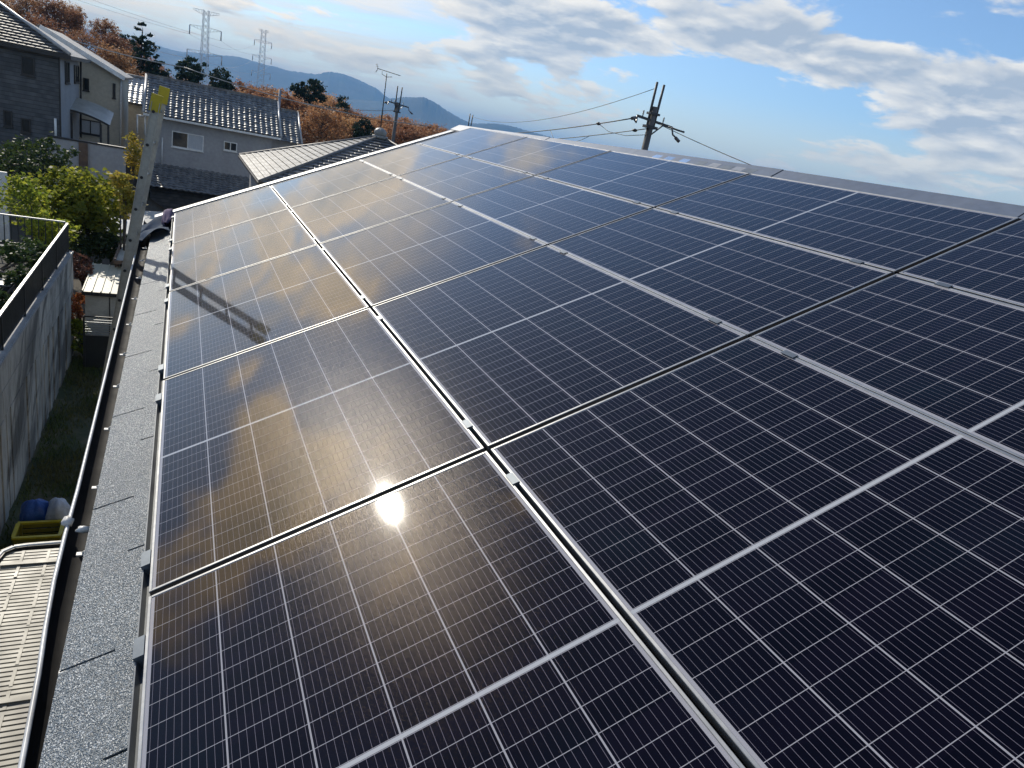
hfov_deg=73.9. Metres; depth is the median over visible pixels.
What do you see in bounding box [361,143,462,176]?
solar panel
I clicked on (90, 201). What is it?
loquat bush
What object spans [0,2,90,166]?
dark house
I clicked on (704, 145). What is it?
power cable
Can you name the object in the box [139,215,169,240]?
dust sheet
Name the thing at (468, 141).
solar panel
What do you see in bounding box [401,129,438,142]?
autumn tree
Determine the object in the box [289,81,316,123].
pine tree
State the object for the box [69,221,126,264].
dark shrub
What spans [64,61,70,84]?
window
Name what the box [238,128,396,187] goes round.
hip roof house
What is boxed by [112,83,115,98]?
window
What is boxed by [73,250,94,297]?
brown shrub
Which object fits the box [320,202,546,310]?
solar panel
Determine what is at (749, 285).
solar panel
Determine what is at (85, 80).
window
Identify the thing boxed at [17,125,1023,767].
roof
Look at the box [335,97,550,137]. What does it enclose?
hills
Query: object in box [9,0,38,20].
autumn tree
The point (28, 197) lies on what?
roadside shrub
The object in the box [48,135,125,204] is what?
garden wall
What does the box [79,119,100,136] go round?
window
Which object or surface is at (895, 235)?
solar panel
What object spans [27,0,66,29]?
autumn tree
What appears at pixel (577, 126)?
power cable
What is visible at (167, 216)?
work jacket
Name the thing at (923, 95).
sky
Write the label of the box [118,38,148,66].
autumn tree
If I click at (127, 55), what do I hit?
power cable
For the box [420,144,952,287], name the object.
mounting rail
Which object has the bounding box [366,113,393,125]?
autumn tree
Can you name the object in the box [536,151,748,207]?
solar panel
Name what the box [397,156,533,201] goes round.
solar panel
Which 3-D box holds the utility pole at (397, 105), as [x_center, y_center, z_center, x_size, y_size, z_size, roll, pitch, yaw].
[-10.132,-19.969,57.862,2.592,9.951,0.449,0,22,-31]
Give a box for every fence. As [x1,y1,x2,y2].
[0,213,65,246]
[0,223,68,349]
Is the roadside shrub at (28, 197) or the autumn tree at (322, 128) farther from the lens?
the autumn tree at (322, 128)
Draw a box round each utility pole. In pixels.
[273,89,286,107]
[384,86,412,141]
[631,82,679,149]
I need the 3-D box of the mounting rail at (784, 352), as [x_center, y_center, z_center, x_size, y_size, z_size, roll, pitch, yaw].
[-0.130,-1.146,4.952,0.080,0.106,9.015,2,21,-26]
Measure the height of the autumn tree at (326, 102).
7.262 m
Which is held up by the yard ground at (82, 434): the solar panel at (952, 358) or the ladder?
the ladder
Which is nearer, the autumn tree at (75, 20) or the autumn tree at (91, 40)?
the autumn tree at (91, 40)
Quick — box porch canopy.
[70,98,113,143]
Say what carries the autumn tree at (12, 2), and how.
on the ground at (151, 206)
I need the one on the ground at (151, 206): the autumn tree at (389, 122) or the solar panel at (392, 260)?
the autumn tree at (389, 122)
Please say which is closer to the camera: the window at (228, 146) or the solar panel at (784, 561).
the solar panel at (784, 561)
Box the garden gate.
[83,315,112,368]
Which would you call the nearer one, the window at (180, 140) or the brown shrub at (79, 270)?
the brown shrub at (79, 270)
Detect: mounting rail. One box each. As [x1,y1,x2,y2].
[126,214,173,767]
[271,187,746,767]
[361,161,797,357]
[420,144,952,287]
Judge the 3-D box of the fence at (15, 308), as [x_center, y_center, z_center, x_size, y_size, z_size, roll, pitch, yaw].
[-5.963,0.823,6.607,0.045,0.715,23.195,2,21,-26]
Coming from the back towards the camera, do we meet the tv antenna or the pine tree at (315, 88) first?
the pine tree at (315, 88)
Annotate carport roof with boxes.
[0,540,60,767]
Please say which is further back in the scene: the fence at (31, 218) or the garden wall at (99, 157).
the garden wall at (99, 157)
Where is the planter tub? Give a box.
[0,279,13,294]
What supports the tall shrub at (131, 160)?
on the ground at (151, 206)
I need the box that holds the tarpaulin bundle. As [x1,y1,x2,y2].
[19,498,48,528]
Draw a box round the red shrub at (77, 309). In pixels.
[71,292,84,334]
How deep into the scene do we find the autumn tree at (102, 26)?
77.44 m
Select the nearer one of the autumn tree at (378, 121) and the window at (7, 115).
the window at (7, 115)
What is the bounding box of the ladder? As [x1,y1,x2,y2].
[98,85,169,397]
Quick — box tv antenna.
[376,66,399,127]
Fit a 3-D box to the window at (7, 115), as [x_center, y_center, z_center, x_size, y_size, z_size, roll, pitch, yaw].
[-21.947,-11.534,29.634,0.377,0.717,0.100,2,21,-26]
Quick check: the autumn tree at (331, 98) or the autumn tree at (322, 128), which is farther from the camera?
the autumn tree at (331, 98)
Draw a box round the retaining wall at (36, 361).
[0,251,73,534]
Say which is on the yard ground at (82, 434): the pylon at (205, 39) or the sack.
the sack
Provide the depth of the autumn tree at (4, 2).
60.33 m
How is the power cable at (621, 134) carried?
attached to the utility pole at (651, 119)
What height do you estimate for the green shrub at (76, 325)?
1.094 m
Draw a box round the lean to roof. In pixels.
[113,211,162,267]
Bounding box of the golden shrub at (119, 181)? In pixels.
[106,170,148,265]
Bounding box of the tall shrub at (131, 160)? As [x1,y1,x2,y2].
[122,131,143,196]
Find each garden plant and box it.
[0,235,47,285]
[0,268,42,310]
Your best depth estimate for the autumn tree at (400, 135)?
66.32 m
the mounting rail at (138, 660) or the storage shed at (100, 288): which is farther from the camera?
the storage shed at (100, 288)
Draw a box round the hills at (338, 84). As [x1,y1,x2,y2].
[24,17,395,101]
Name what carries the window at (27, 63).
in the dark house at (40, 81)
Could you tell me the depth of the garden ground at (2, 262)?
14.90 m
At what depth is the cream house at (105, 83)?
37.34 m
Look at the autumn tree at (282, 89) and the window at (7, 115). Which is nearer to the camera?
the window at (7, 115)
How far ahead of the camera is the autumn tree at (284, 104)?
66.04 m
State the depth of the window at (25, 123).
29.97 m
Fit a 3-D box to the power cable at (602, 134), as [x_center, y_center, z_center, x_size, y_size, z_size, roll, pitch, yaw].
[0.532,-16.138,44.382,0.035,1.835,38.739,6,20,-17]
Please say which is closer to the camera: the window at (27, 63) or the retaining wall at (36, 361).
the retaining wall at (36, 361)
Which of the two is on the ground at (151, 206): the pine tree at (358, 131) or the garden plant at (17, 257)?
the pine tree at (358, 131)
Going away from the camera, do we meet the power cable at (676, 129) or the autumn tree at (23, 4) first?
the power cable at (676, 129)
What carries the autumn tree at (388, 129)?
on the ground at (151, 206)
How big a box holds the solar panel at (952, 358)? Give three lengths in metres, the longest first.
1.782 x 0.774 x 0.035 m
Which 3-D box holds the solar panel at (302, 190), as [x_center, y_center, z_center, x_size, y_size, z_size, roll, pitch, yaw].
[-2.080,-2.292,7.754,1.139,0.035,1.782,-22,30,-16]
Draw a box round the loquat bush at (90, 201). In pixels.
[25,165,130,241]
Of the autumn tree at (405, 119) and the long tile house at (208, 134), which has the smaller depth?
the long tile house at (208, 134)
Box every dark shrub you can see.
[0,131,80,201]
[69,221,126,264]
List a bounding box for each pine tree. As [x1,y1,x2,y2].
[118,33,131,52]
[121,21,170,77]
[170,55,208,83]
[208,66,235,90]
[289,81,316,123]
[302,78,330,126]
[332,94,350,138]
[351,117,375,137]
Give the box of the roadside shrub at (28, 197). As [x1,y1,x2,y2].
[0,170,80,245]
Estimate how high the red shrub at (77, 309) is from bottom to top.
1.667 m
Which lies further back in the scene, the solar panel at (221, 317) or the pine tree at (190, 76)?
the pine tree at (190, 76)
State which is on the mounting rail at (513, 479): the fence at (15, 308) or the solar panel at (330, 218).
the solar panel at (330, 218)
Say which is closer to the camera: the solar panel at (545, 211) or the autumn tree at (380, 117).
the solar panel at (545, 211)
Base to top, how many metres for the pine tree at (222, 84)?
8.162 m
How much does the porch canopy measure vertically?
3.608 m
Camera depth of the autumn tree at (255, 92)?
73.69 m
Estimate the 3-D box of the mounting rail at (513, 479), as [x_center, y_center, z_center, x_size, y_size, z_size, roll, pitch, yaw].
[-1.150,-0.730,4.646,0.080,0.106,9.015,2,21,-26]
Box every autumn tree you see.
[0,0,16,12]
[1,0,19,11]
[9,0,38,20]
[21,12,68,35]
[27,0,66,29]
[52,7,87,37]
[57,0,89,35]
[65,28,106,56]
[87,17,121,50]
[94,42,140,74]
[98,31,132,62]
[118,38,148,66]
[136,57,171,76]
[232,76,262,94]
[243,86,284,97]
[248,86,294,108]
[261,84,282,96]
[275,88,310,131]
[280,88,317,144]
[288,98,351,144]
[308,99,335,137]
[317,93,352,114]
[323,99,365,138]
[325,112,364,139]
[348,121,396,137]
[353,114,391,136]
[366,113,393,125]
[376,114,415,143]
[383,120,432,144]
[392,114,420,130]
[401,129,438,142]
[414,121,446,137]
[420,122,448,130]
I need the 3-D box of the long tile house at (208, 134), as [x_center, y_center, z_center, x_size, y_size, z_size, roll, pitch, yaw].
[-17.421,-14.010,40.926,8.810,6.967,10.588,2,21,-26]
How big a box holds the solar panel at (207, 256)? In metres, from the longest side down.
1.782 x 1.139 x 0.035 m
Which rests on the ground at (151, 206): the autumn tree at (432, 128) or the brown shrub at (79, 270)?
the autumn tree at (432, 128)
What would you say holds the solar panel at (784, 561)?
on the mounting rail at (513, 479)
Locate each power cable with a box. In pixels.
[71,39,183,67]
[94,0,219,40]
[184,67,431,126]
[281,98,393,110]
[469,89,652,122]
[517,118,630,132]
[558,128,646,138]
[600,125,647,135]
[657,123,750,164]
[668,126,684,132]
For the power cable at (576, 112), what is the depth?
34.15 m
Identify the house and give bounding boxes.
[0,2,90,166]
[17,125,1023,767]
[36,24,133,155]
[127,73,148,159]
[136,73,302,208]
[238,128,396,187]
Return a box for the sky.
[8,0,1023,205]
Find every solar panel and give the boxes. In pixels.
[137,451,744,767]
[149,308,484,595]
[163,245,368,379]
[169,209,317,291]
[173,186,287,242]
[271,160,395,210]
[290,177,450,246]
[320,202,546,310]
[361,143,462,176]
[372,245,748,453]
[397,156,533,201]
[418,128,525,155]
[453,176,651,244]
[465,137,610,175]
[491,337,1023,767]
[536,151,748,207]
[549,208,894,336]
[656,174,1021,273]
[752,274,1023,459]
[899,219,1023,307]
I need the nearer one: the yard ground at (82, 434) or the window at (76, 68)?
the yard ground at (82, 434)
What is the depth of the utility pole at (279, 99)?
51.21 m
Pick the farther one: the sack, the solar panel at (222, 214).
the sack
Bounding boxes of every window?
[3,110,13,128]
[20,55,35,77]
[20,118,31,134]
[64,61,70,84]
[74,65,79,83]
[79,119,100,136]
[82,78,89,91]
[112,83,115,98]
[171,130,203,152]
[223,141,236,152]
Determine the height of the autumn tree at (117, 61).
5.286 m
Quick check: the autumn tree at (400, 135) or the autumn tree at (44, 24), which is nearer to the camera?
the autumn tree at (44, 24)
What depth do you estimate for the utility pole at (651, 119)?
26.57 m
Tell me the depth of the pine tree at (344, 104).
71.32 m
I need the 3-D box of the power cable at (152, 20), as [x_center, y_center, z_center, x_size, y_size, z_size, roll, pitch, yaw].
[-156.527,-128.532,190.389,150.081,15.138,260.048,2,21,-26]
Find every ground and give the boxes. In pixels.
[0,139,323,498]
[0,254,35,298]
[0,339,101,546]
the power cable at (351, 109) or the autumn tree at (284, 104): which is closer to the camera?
the power cable at (351, 109)
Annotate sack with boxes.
[45,497,70,528]
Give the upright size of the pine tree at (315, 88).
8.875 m
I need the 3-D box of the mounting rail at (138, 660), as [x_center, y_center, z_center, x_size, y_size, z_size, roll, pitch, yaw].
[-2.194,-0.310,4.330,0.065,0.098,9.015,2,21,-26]
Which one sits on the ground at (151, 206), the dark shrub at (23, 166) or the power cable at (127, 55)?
the dark shrub at (23, 166)
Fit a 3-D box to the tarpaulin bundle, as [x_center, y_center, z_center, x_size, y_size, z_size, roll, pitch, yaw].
[-7.456,2.019,10.672,0.449,0.471,0.401,2,21,-26]
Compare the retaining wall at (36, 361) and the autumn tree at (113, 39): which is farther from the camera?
the autumn tree at (113, 39)
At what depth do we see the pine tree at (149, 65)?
61.53 m
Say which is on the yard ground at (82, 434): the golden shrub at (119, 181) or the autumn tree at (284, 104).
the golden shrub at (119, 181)
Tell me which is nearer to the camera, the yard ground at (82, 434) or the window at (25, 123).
the yard ground at (82, 434)
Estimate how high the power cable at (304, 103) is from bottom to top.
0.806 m
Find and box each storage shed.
[81,262,121,335]
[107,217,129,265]
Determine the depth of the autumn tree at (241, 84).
85.51 m
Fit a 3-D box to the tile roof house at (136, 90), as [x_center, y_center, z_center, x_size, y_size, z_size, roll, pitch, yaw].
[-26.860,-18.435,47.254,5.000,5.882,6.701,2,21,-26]
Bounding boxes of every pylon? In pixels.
[186,8,221,84]
[251,29,271,89]
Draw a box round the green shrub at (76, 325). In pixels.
[71,318,89,354]
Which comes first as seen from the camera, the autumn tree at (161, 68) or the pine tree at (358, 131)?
the pine tree at (358, 131)
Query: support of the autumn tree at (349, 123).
on the ground at (151, 206)
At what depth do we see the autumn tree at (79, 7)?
75.14 m
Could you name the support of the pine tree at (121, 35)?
on the ground at (151, 206)
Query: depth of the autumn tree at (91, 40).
58.35 m
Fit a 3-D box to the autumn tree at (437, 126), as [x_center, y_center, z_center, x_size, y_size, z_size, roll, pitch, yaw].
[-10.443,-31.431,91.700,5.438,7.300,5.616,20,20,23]
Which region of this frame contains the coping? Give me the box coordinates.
[0,252,72,363]
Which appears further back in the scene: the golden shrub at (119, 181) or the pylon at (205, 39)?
the pylon at (205, 39)
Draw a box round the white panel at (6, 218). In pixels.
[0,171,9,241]
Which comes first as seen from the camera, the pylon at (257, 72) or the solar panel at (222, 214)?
the solar panel at (222, 214)
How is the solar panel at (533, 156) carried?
on the mounting rail at (942, 284)
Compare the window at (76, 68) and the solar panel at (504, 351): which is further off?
the window at (76, 68)
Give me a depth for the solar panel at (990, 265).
2.81 m
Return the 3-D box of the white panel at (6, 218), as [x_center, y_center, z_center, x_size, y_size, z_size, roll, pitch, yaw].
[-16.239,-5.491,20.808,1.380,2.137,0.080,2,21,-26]
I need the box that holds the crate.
[11,519,63,545]
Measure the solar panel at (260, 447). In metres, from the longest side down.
1.782 x 1.139 x 0.035 m
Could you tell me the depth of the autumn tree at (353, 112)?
78.68 m
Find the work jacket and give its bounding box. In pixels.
[161,209,173,225]
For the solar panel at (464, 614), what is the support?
on the mounting rail at (138, 660)
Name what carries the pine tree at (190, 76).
on the ground at (151, 206)
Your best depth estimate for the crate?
10.37 m
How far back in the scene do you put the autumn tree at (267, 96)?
65.94 m
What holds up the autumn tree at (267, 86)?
on the ground at (151, 206)
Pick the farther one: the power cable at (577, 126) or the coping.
the power cable at (577, 126)

